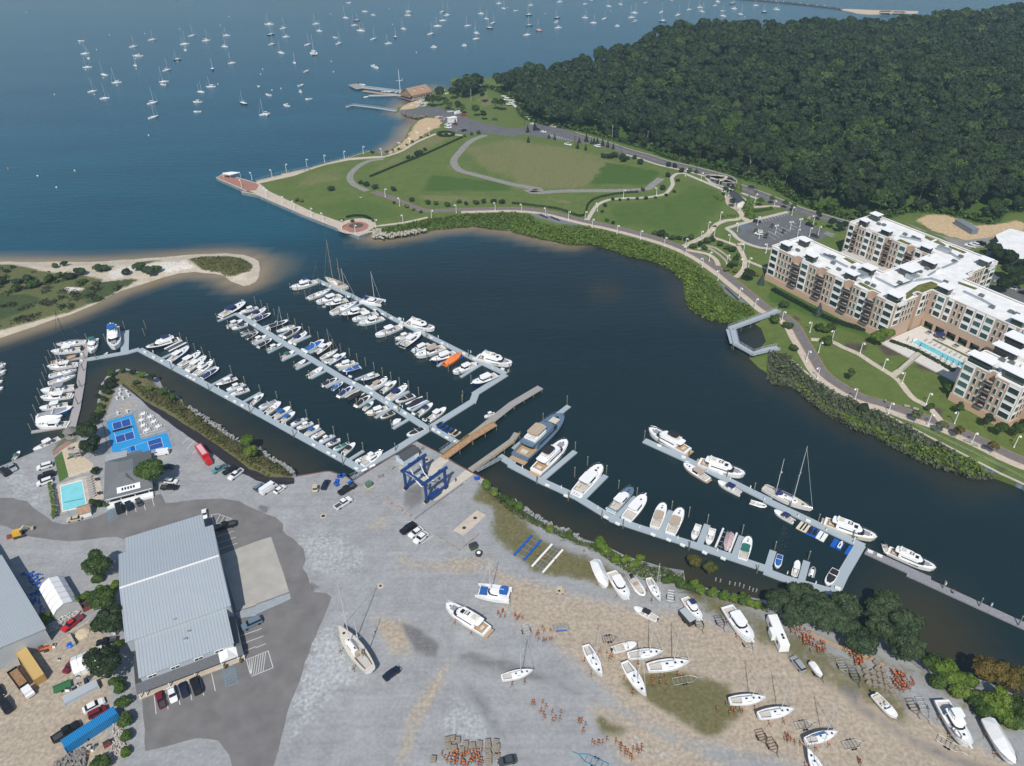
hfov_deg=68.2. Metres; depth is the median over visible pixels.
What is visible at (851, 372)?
garden tree
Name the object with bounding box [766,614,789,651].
camper
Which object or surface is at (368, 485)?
transformer
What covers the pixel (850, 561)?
floating dock
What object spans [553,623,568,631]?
cargo rack
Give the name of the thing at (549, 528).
shore bush
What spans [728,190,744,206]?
pavilion
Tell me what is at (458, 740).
timber stack
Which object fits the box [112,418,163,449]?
court lines
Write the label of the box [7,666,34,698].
dump truck
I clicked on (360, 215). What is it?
hedge
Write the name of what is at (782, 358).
reeds
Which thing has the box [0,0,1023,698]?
water
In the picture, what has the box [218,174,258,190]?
brick plaza
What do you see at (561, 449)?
side window
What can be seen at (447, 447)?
gangway
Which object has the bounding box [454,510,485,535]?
tank slab
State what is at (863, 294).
window
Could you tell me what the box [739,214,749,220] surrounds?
path
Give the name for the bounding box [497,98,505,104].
roadside tree
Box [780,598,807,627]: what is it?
shore tree
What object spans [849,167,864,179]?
forest tree
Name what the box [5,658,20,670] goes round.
flatbed
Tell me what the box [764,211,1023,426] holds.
apartment building
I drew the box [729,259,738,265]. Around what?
terrace bush
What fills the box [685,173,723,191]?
path
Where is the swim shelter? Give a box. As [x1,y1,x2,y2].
[222,172,240,178]
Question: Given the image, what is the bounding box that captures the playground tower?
[67,449,91,458]
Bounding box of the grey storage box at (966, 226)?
[954,219,978,233]
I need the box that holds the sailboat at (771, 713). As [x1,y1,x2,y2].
[757,681,794,719]
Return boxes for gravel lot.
[907,223,992,248]
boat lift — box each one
[164,340,186,351]
[344,389,364,397]
[405,396,426,407]
[513,535,541,560]
[531,543,562,572]
[714,528,737,552]
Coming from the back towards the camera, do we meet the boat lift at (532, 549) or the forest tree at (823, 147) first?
the forest tree at (823, 147)
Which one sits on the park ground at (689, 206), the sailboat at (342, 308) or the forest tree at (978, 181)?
the forest tree at (978, 181)
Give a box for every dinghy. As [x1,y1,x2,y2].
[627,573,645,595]
[881,541,889,553]
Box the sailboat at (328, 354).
[320,331,337,359]
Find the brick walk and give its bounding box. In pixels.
[52,442,69,454]
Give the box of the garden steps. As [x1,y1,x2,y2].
[898,350,922,370]
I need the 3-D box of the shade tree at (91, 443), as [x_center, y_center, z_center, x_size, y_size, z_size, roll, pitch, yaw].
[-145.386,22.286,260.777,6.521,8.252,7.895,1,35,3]
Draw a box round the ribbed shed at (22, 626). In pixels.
[0,555,51,669]
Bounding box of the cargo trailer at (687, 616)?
[678,607,695,626]
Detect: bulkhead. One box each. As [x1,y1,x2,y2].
[0,445,49,467]
[216,174,371,238]
[230,150,372,182]
[296,441,440,480]
[448,459,483,478]
[792,360,1023,490]
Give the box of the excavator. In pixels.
[12,525,33,539]
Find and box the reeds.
[766,350,996,480]
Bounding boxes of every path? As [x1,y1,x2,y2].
[371,191,1023,463]
[374,217,427,226]
[386,133,461,156]
[461,210,1023,469]
[585,172,684,219]
[682,194,743,245]
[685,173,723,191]
[687,249,720,265]
[708,236,745,245]
[725,211,789,228]
[726,228,770,249]
[734,246,747,277]
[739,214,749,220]
[744,259,766,269]
[754,205,780,207]
[811,338,943,421]
[889,369,902,376]
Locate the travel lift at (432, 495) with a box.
[398,453,447,504]
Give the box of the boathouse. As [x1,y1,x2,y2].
[398,84,432,101]
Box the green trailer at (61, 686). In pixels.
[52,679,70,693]
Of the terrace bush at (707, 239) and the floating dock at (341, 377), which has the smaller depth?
the floating dock at (341, 377)
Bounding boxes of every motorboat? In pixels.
[11,451,20,460]
[33,435,60,450]
[35,406,71,420]
[36,419,69,428]
[39,400,69,410]
[40,382,76,393]
[40,391,73,400]
[47,360,78,369]
[51,344,82,354]
[51,355,75,363]
[87,336,98,353]
[166,346,188,362]
[177,351,200,367]
[185,356,205,371]
[192,360,212,375]
[200,367,218,379]
[216,376,238,386]
[217,301,244,318]
[224,319,242,328]
[226,382,244,390]
[230,387,249,395]
[231,322,247,329]
[240,305,258,313]
[241,328,255,334]
[245,331,257,339]
[247,308,265,319]
[250,335,265,343]
[250,393,263,405]
[254,313,270,322]
[257,338,271,348]
[259,399,277,408]
[263,401,280,414]
[265,343,281,351]
[267,320,287,329]
[272,406,289,418]
[279,411,294,422]
[281,350,293,358]
[282,326,300,338]
[288,331,306,343]
[291,276,317,289]
[291,418,303,425]
[293,359,305,367]
[297,421,313,429]
[304,339,323,352]
[304,425,318,435]
[306,367,322,378]
[311,430,324,438]
[314,342,331,355]
[316,293,342,304]
[319,434,331,442]
[320,378,336,386]
[325,298,348,306]
[326,438,340,446]
[328,352,345,364]
[331,381,342,390]
[333,442,348,450]
[335,359,355,367]
[336,386,352,398]
[341,307,365,316]
[341,442,355,455]
[342,366,361,372]
[352,310,379,321]
[354,395,369,407]
[355,455,366,462]
[358,315,384,325]
[360,449,382,466]
[361,372,379,381]
[362,401,373,410]
[365,405,387,415]
[368,378,387,389]
[375,323,403,337]
[380,380,396,393]
[380,411,394,418]
[385,383,407,400]
[395,394,415,402]
[396,332,412,340]
[399,330,421,348]
[407,427,424,436]
[412,342,430,352]
[416,344,446,357]
[416,403,432,416]
[427,407,445,421]
[431,350,455,362]
[453,362,476,374]
[471,372,498,385]
[484,411,494,417]
[570,462,603,497]
[606,485,633,514]
[607,570,629,599]
[610,641,636,653]
[621,493,646,522]
[634,606,658,622]
[650,502,666,529]
[665,507,683,535]
[681,596,702,620]
[683,462,711,482]
[691,522,701,539]
[706,526,715,544]
[718,480,743,496]
[720,604,754,642]
[738,535,752,560]
[774,509,795,524]
[775,552,782,568]
[791,560,799,577]
[825,567,839,585]
[871,691,897,717]
[933,699,973,748]
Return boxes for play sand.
[62,442,92,477]
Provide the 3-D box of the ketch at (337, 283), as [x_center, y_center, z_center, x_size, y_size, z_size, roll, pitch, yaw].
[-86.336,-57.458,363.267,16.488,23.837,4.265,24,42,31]
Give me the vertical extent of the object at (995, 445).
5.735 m
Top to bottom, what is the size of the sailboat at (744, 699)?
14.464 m
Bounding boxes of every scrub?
[0,265,121,325]
[132,385,291,475]
[382,211,511,238]
[489,489,683,582]
[512,211,754,323]
[687,587,768,612]
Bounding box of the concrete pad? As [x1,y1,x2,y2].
[221,537,288,610]
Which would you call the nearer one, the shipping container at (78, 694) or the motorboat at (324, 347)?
the shipping container at (78, 694)
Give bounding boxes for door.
[35,675,45,684]
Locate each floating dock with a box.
[87,330,139,360]
[138,345,364,469]
[218,312,431,430]
[305,279,507,377]
[355,373,507,472]
[431,427,459,444]
[499,405,832,594]
[642,438,865,548]
[830,545,865,593]
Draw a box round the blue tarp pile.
[66,642,72,647]
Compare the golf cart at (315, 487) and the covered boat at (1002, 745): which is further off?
the golf cart at (315, 487)
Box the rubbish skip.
[80,601,91,611]
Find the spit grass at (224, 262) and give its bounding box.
[191,255,251,276]
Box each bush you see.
[0,276,6,283]
[10,283,20,290]
[11,278,21,283]
[22,274,31,280]
[26,279,39,286]
[38,611,50,625]
[43,274,53,281]
[62,272,73,278]
[73,267,85,274]
[74,595,80,601]
[81,591,89,600]
[88,418,99,423]
[88,498,94,504]
[88,753,110,765]
[90,411,99,418]
[90,466,99,473]
[90,573,103,583]
[92,264,100,270]
[93,499,102,506]
[94,393,101,398]
[94,408,102,414]
[96,384,106,389]
[99,264,108,270]
[101,388,111,393]
[104,376,115,382]
[104,381,115,387]
[107,369,115,375]
[108,676,123,685]
[110,580,118,589]
[113,682,125,693]
[113,695,131,707]
[114,639,124,646]
[116,710,131,727]
[119,729,131,741]
[120,746,130,757]
[121,268,129,274]
[132,262,145,269]
[137,371,146,376]
[142,266,154,273]
[147,373,155,379]
[151,265,161,270]
[158,387,167,393]
[169,393,176,398]
[481,479,490,489]
[489,487,497,495]
[499,493,509,501]
[505,498,516,505]
[515,501,522,509]
[545,525,553,532]
[565,530,572,538]
[591,543,598,548]
[594,536,605,547]
[599,543,612,553]
[610,552,620,562]
[620,554,630,562]
[629,559,641,567]
[635,554,645,560]
[661,574,674,583]
[674,576,685,588]
[683,583,694,589]
[689,578,698,586]
[695,583,705,594]
[704,237,711,241]
[707,587,717,597]
[718,589,729,599]
[729,246,736,250]
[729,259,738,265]
[729,593,737,601]
[738,594,750,604]
[746,598,761,609]
[770,314,779,322]
[779,300,789,306]
[782,322,793,327]
[790,344,798,350]
[814,323,823,330]
[821,326,830,331]
[821,335,832,344]
[827,323,835,330]
[857,403,868,411]
[921,652,941,673]
[928,674,948,689]
[934,658,958,676]
[947,670,965,683]
[948,678,971,698]
[962,672,979,688]
[967,689,978,700]
[968,695,994,718]
[979,691,1007,714]
[989,685,1013,710]
[994,708,1023,729]
[1008,693,1023,715]
[1011,713,1023,730]
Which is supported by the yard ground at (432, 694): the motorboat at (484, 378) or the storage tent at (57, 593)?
the storage tent at (57, 593)
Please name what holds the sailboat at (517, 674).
on the yard ground at (432, 694)
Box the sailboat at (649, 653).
[627,623,663,659]
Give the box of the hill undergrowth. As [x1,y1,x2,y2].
[453,83,1023,224]
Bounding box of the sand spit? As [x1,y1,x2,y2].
[0,253,259,337]
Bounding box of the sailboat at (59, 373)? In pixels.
[48,343,76,378]
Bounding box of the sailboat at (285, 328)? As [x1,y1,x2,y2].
[276,309,294,331]
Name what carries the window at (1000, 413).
in the apartment building
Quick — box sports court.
[107,414,171,451]
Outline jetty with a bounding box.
[752,0,844,9]
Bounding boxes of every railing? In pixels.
[259,150,366,177]
[891,413,1022,477]
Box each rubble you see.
[20,571,45,613]
[45,611,80,632]
[52,747,87,765]
[109,722,125,756]
[188,405,246,444]
[260,446,294,473]
[371,228,426,238]
[400,110,427,118]
[515,499,582,540]
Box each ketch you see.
[325,240,348,289]
[337,586,374,673]
[761,446,812,510]
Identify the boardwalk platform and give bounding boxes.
[726,329,739,343]
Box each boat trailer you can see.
[521,623,530,640]
[573,752,608,765]
[602,634,615,643]
[666,590,674,604]
[672,675,701,684]
[714,615,724,630]
[740,638,753,652]
[754,729,767,745]
[765,737,778,757]
[794,720,813,730]
[835,658,847,674]
[842,739,865,750]
[848,668,860,686]
[905,698,919,717]
[915,697,930,724]
[937,735,966,754]
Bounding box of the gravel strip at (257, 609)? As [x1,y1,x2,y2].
[235,593,290,617]
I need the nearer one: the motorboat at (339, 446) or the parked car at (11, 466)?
the parked car at (11, 466)
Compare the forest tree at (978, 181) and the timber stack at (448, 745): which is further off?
the forest tree at (978, 181)
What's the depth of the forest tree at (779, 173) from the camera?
459.45 m
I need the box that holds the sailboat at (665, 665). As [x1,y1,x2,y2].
[646,628,689,672]
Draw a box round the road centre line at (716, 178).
[573,134,828,219]
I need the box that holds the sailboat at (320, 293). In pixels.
[307,265,330,299]
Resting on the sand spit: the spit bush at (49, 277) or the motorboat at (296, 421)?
the spit bush at (49, 277)
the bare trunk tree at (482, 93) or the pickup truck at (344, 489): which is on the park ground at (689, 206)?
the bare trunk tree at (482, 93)
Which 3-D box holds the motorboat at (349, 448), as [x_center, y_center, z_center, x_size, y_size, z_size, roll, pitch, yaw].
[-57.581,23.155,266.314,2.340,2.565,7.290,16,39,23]
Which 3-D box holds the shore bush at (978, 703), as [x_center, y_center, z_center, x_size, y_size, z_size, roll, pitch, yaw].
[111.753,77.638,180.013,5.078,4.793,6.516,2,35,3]
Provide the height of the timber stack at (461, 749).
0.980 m
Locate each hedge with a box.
[47,482,56,518]
[346,214,371,218]
[369,136,462,176]
[436,130,454,136]
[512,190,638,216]
[713,195,725,201]
[722,214,738,217]
[755,206,773,212]
[771,287,865,331]
[890,339,955,371]
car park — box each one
[403,107,606,148]
[732,213,833,247]
[991,274,1023,302]
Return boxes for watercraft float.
[796,521,804,529]
[803,524,810,532]
[816,530,824,539]
[819,533,827,541]
[830,538,838,547]
[844,545,852,554]
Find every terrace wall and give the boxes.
[697,247,727,262]
[701,245,730,260]
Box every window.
[108,330,118,341]
[147,673,157,678]
[453,607,470,624]
[540,421,556,443]
[550,445,562,461]
[656,431,673,444]
[711,466,733,472]
[731,617,747,628]
[770,255,776,261]
[797,283,802,289]
[798,276,804,282]
[800,270,806,276]
[801,263,807,269]
[829,299,836,306]
[831,293,838,299]
[833,286,840,293]
[835,279,842,286]
[839,527,864,535]
[854,312,859,318]
[860,291,865,297]
[880,317,888,324]
[882,310,890,317]
[884,303,893,310]
[901,556,924,564]
[946,714,964,729]
[954,387,964,395]
[957,380,967,388]
[960,372,970,380]
[963,364,973,372]
[997,410,1008,419]
[1000,402,1012,411]
[1004,394,1015,403]
[1007,386,1019,396]
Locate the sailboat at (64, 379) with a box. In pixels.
[48,349,75,385]
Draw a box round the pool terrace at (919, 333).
[881,326,971,381]
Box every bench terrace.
[531,214,579,224]
[719,283,750,305]
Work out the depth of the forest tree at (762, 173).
469.87 m
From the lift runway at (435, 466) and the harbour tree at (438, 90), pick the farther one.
the harbour tree at (438, 90)
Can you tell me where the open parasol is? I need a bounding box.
[936,331,945,337]
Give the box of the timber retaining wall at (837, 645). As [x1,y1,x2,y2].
[807,631,884,666]
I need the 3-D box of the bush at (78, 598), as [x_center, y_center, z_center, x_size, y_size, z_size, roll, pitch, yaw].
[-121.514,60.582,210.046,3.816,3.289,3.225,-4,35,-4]
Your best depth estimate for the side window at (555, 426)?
269.91 m
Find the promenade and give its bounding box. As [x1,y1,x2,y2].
[217,156,385,234]
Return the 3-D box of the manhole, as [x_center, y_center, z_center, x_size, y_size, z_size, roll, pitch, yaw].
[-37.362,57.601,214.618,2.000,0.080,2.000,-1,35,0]
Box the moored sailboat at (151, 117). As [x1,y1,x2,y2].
[148,102,157,118]
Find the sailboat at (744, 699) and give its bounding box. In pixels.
[728,668,766,705]
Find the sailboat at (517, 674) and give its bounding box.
[501,644,532,681]
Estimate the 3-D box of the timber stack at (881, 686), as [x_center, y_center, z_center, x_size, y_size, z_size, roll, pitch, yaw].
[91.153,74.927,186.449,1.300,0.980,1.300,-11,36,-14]
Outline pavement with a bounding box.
[626,154,757,198]
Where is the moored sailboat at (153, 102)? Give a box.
[147,89,157,104]
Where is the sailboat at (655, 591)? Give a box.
[646,565,660,601]
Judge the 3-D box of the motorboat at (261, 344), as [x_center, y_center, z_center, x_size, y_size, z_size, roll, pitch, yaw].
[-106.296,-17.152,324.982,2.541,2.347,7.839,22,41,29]
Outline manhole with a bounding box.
[377,583,383,588]
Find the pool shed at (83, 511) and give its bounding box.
[77,503,91,517]
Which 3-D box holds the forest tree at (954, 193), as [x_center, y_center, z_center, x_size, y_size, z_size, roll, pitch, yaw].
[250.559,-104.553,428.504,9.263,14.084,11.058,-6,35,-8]
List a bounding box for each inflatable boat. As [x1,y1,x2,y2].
[748,499,766,507]
[808,566,815,577]
[951,725,961,738]
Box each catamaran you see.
[310,37,317,55]
[359,276,385,306]
[475,563,512,603]
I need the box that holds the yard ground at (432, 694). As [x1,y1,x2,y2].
[0,368,1023,765]
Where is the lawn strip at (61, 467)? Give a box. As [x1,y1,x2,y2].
[54,452,67,481]
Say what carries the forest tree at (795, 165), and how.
on the park ground at (689, 206)
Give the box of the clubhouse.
[104,450,153,508]
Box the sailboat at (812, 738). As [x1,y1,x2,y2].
[803,707,838,744]
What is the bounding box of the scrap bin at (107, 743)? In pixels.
[102,739,111,748]
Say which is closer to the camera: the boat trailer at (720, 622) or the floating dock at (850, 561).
the boat trailer at (720, 622)
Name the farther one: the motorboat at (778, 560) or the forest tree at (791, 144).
the forest tree at (791, 144)
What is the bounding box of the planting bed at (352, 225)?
[349,223,362,227]
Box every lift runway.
[416,457,448,484]
[430,470,472,500]
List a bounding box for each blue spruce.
[757,274,764,285]
[813,303,822,316]
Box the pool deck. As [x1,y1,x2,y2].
[54,476,103,514]
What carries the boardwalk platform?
on the boardwalk
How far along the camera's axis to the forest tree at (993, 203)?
418.80 m
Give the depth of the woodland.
573.30 m
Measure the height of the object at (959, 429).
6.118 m
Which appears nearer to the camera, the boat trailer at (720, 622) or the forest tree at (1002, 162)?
the boat trailer at (720, 622)
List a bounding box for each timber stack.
[430,756,436,762]
[444,736,449,742]
[445,742,450,749]
[450,735,455,742]
[451,745,456,751]
[455,737,460,743]
[459,746,464,753]
[463,741,468,747]
[470,742,475,749]
[476,740,482,747]
[485,743,491,749]
[486,753,491,758]
[486,758,491,765]
[493,739,498,745]
[493,748,498,755]
[494,743,499,750]
[494,752,499,759]
[859,662,867,669]
[862,668,869,674]
[864,673,871,680]
[865,679,872,687]
[869,669,875,675]
[871,675,877,681]
[872,658,880,665]
[872,681,878,687]
[874,665,880,671]
[875,671,882,677]
[877,677,883,683]
[878,683,884,690]
[880,667,886,672]
[882,672,888,678]
[883,678,889,684]
[884,684,889,691]
[888,687,895,694]
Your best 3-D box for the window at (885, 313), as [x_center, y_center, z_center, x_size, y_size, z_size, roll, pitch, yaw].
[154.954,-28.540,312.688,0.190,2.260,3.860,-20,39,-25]
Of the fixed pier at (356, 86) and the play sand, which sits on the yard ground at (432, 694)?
the play sand
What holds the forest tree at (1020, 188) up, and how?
on the park ground at (689, 206)
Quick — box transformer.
[364,480,373,489]
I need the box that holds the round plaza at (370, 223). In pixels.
[337,218,374,233]
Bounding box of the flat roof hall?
[985,228,1023,266]
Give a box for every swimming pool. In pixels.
[60,480,86,511]
[910,338,962,367]
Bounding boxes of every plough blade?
[36,645,46,651]
[40,646,51,652]
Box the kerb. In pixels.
[576,132,846,220]
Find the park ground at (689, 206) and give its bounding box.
[233,52,1023,485]
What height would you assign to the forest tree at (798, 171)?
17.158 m
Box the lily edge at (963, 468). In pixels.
[795,383,987,475]
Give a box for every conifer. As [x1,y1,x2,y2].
[734,178,742,192]
[742,195,750,210]
[744,201,755,218]
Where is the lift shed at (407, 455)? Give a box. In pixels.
[395,445,419,465]
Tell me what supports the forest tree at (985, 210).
on the park ground at (689, 206)
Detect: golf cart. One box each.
[312,484,318,491]
[556,586,563,593]
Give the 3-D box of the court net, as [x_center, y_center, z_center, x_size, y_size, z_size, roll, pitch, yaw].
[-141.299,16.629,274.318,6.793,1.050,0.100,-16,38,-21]
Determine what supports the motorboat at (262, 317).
on the water
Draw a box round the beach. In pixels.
[841,9,918,14]
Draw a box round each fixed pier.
[346,103,396,111]
[349,83,362,89]
[361,86,399,92]
[362,90,396,94]
[369,94,401,96]
[440,420,496,459]
[468,386,542,440]
[468,432,519,471]
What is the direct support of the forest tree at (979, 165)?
on the park ground at (689, 206)
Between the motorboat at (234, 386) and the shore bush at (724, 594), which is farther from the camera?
the motorboat at (234, 386)
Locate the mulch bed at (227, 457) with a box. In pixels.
[122,384,293,484]
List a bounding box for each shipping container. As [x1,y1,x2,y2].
[16,647,47,685]
[60,706,119,752]
[62,679,99,706]
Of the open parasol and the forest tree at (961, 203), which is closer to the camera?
the open parasol
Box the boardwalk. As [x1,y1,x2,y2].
[726,306,781,358]
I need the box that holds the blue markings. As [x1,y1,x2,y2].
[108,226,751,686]
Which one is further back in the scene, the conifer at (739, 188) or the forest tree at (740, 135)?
the forest tree at (740, 135)
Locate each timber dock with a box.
[31,342,88,433]
[864,548,1023,629]
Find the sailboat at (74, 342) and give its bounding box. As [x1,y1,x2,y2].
[55,312,86,346]
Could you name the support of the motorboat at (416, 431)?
on the water
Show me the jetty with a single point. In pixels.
(824, 6)
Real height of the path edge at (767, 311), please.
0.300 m
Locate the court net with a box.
[112,425,132,431]
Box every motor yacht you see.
[106,322,121,349]
[145,334,180,349]
[404,316,434,331]
[445,601,493,638]
[476,350,511,366]
[509,413,563,464]
[528,437,567,476]
[648,426,693,456]
[697,455,744,477]
[822,515,876,541]
[885,546,936,570]
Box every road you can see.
[0,494,330,765]
[513,124,1022,302]
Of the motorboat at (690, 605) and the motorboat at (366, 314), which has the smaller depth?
the motorboat at (690, 605)
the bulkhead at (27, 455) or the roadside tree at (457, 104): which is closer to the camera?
the bulkhead at (27, 455)
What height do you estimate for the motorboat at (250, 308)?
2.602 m
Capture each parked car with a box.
[0,686,4,696]
[6,462,17,471]
[66,515,81,522]
[82,697,105,714]
[134,497,142,506]
[162,464,174,469]
[166,685,177,703]
[178,681,189,698]
[201,508,207,518]
[273,484,286,493]
[320,479,330,489]
[382,665,400,681]
[408,526,423,538]
[413,531,428,543]
[497,755,516,765]
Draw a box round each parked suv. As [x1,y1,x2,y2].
[0,466,10,476]
[0,696,13,714]
[36,461,52,470]
[36,476,52,486]
[37,469,54,479]
[62,660,71,673]
[87,705,107,719]
[114,501,123,514]
[124,500,132,510]
[163,477,177,483]
[189,676,202,695]
[222,465,236,474]
[241,615,262,630]
[253,482,265,491]
[399,521,416,534]
[789,655,806,672]
[975,241,985,245]
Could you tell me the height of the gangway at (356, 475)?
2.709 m
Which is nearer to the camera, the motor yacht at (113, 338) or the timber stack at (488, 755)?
the timber stack at (488, 755)
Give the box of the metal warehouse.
[119,514,245,699]
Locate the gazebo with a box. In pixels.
[62,426,77,439]
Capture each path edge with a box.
[373,193,1023,464]
[378,191,1023,456]
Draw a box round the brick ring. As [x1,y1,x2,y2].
[342,222,368,231]
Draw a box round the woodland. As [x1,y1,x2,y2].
[452,2,1023,158]
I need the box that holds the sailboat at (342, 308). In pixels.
[329,269,357,315]
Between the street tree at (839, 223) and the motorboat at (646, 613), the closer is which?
the motorboat at (646, 613)
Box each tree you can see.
[75,421,97,437]
[78,435,100,455]
[80,549,112,575]
[82,644,121,678]
[86,585,116,610]
[89,603,123,634]
[133,458,164,485]
[240,434,253,445]
[243,445,257,456]
[427,94,435,101]
[434,86,443,94]
[434,95,441,101]
[448,87,456,93]
[454,101,460,109]
[460,86,468,97]
[465,83,473,95]
[471,104,479,110]
[478,87,486,102]
[491,97,498,109]
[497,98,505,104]
[613,129,618,135]
[630,117,651,139]
[637,132,646,139]
[641,137,649,147]
[648,125,661,144]
[652,131,665,141]
[657,117,669,129]
[661,127,677,148]
[662,116,679,128]
[672,130,693,155]
[673,139,687,152]
[675,114,693,129]
[682,119,702,134]
[684,140,698,159]
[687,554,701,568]
[693,115,707,126]
[693,134,711,160]
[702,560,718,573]
[706,152,716,159]
[710,137,731,158]
[716,158,724,164]
[718,111,728,120]
[719,118,737,132]
[726,110,743,124]
[726,136,744,157]
[729,198,735,207]
[730,131,748,156]
[730,157,743,170]
[731,118,742,125]
[733,125,746,135]
[735,150,744,167]
[739,128,759,138]
[743,268,755,280]
[744,145,759,172]
[745,140,768,162]
[746,113,757,124]
[747,164,758,174]
[752,152,764,165]
[759,152,780,168]
[760,170,766,176]
[764,168,776,178]
[765,149,779,167]
[765,588,789,612]
[769,124,780,134]
[771,115,782,126]
[776,169,784,181]
[779,162,793,181]
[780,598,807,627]
[781,135,789,144]
[781,148,797,173]
[782,120,801,132]
[787,581,813,602]
[788,141,795,147]
[789,163,808,187]
[789,166,804,190]
[791,148,816,163]
[794,159,803,183]
[795,109,809,121]
[795,593,824,624]
[799,137,814,145]
[799,172,824,199]
[802,155,821,187]
[805,127,819,135]
[805,134,826,148]
[806,144,818,149]
[810,597,840,619]
[811,188,823,198]
[812,589,828,598]
[813,121,826,129]
[814,160,832,188]
[816,148,832,155]
[816,175,832,198]
[816,211,821,220]
[816,605,850,634]
[819,144,837,151]
[819,152,837,169]
[819,170,837,195]
[820,132,835,144]
[821,182,837,196]
[825,106,845,121]
[826,198,839,207]
[827,218,836,228]
[828,126,841,132]
[829,129,843,140]
[829,590,863,618]
[834,152,855,181]
[836,221,843,231]
[837,162,859,176]
[838,183,847,202]
[838,619,869,643]
[839,171,860,200]
[839,186,859,210]
[843,221,848,226]
[843,629,879,655]
[844,123,861,135]
[844,132,867,144]
[847,140,871,159]
[847,368,855,379]
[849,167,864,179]
[850,180,873,207]
[856,204,868,216]
[858,158,876,180]
[859,114,874,123]
[859,160,876,172]
[860,137,881,158]
[861,166,868,179]
[863,598,889,618]
[864,125,883,137]
[864,172,876,203]
[865,614,895,638]
[866,182,880,205]
[870,120,888,127]
[870,330,886,345]
[871,127,891,141]
[872,149,898,166]
[872,187,892,208]
[873,172,884,182]
[873,588,902,613]
[874,115,884,121]
[875,146,893,151]
[877,161,889,171]
[879,179,901,203]
[879,328,895,337]
[881,623,908,649]
[882,134,892,142]
[884,110,900,127]
[884,165,902,172]
[886,196,897,207]
[887,633,918,661]
[889,608,925,636]
[891,184,906,199]
[892,137,911,156]
[898,148,919,162]
[898,197,905,206]
[901,169,920,197]
[901,634,927,659]
[909,119,924,131]
[910,161,928,177]
[911,409,922,422]
[913,197,926,209]
[917,169,936,197]
[921,128,944,144]
[923,144,935,155]
[923,155,940,171]
[926,403,934,408]
[928,163,941,189]
[929,173,951,205]
[934,165,954,195]
[935,195,947,207]
[935,420,948,432]
[943,383,953,394]
[945,182,956,205]
[946,186,960,206]
[947,158,969,169]
[948,147,959,156]
[950,154,961,158]
[951,139,968,154]
[953,167,974,180]
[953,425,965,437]
[955,401,964,410]
[956,180,964,185]
[957,181,984,209]
[958,138,977,153]
[958,200,964,214]
[963,142,980,155]
[966,171,991,202]
[967,177,987,208]
[968,154,989,166]
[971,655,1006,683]
[973,163,986,167]
[979,145,1006,161]
[979,173,998,199]
[982,206,990,214]
[982,413,995,423]
[985,242,1002,249]
[987,198,1003,211]
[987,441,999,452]
[988,158,1015,172]
[992,205,1005,215]
[992,249,1004,260]
[993,422,1009,435]
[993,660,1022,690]
[996,174,1019,198]
[996,277,1013,292]
[1000,264,1021,276]
[1001,164,1011,174]
[1001,249,1019,263]
[1002,164,1019,195]
[1008,273,1023,285]
[1009,144,1021,153]
[1010,422,1023,436]
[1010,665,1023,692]
[1012,195,1023,209]
[1014,168,1023,180]
[1014,180,1023,194]
[1016,259,1023,266]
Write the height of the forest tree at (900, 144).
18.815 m
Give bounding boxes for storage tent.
[39,576,80,619]
[70,644,102,677]
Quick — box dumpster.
[468,541,477,550]
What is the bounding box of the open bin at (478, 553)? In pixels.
[475,550,481,556]
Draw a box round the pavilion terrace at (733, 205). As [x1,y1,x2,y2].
[727,193,754,210]
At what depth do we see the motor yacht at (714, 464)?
253.36 m
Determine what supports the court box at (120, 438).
on the sports court
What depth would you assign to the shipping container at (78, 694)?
187.00 m
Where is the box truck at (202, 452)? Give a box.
[194,443,212,465]
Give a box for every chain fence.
[105,409,171,445]
[122,383,291,481]
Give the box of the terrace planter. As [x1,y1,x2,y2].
[931,339,969,357]
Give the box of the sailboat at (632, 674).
[621,646,646,695]
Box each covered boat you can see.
[35,415,61,422]
[346,391,361,401]
[392,418,400,425]
[408,397,424,407]
[442,352,461,366]
[590,559,608,588]
[723,532,733,550]
[808,661,822,676]
[981,717,1017,764]
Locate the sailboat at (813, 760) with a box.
[807,734,827,765]
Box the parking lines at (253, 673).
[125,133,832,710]
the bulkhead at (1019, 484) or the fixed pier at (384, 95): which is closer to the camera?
the bulkhead at (1019, 484)
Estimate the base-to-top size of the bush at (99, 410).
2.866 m
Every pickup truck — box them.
[50,720,80,743]
[60,613,83,632]
[95,636,116,645]
[155,690,166,709]
[160,483,178,490]
[211,463,226,473]
[214,520,235,530]
[227,468,243,480]
[333,496,352,509]
[337,482,355,495]
[964,243,976,247]
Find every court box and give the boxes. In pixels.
[112,421,121,428]
[116,434,124,442]
[121,418,130,426]
[125,431,133,439]
[148,437,162,449]
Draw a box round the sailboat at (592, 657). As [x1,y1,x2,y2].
[582,632,602,676]
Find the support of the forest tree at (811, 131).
on the park ground at (689, 206)
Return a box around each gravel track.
[347,158,383,191]
[450,134,663,193]
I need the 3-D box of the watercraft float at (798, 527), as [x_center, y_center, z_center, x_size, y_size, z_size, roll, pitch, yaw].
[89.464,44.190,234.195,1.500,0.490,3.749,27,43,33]
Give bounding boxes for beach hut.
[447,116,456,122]
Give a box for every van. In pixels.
[153,447,169,456]
[258,480,277,495]
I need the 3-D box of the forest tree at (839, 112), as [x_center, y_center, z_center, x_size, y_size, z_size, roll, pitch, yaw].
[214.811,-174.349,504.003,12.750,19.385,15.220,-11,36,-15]
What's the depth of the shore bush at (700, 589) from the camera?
209.91 m
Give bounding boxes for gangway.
[350,466,369,478]
[439,439,456,452]
[476,456,501,471]
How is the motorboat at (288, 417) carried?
on the water
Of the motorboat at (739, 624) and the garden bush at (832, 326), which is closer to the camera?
the motorboat at (739, 624)

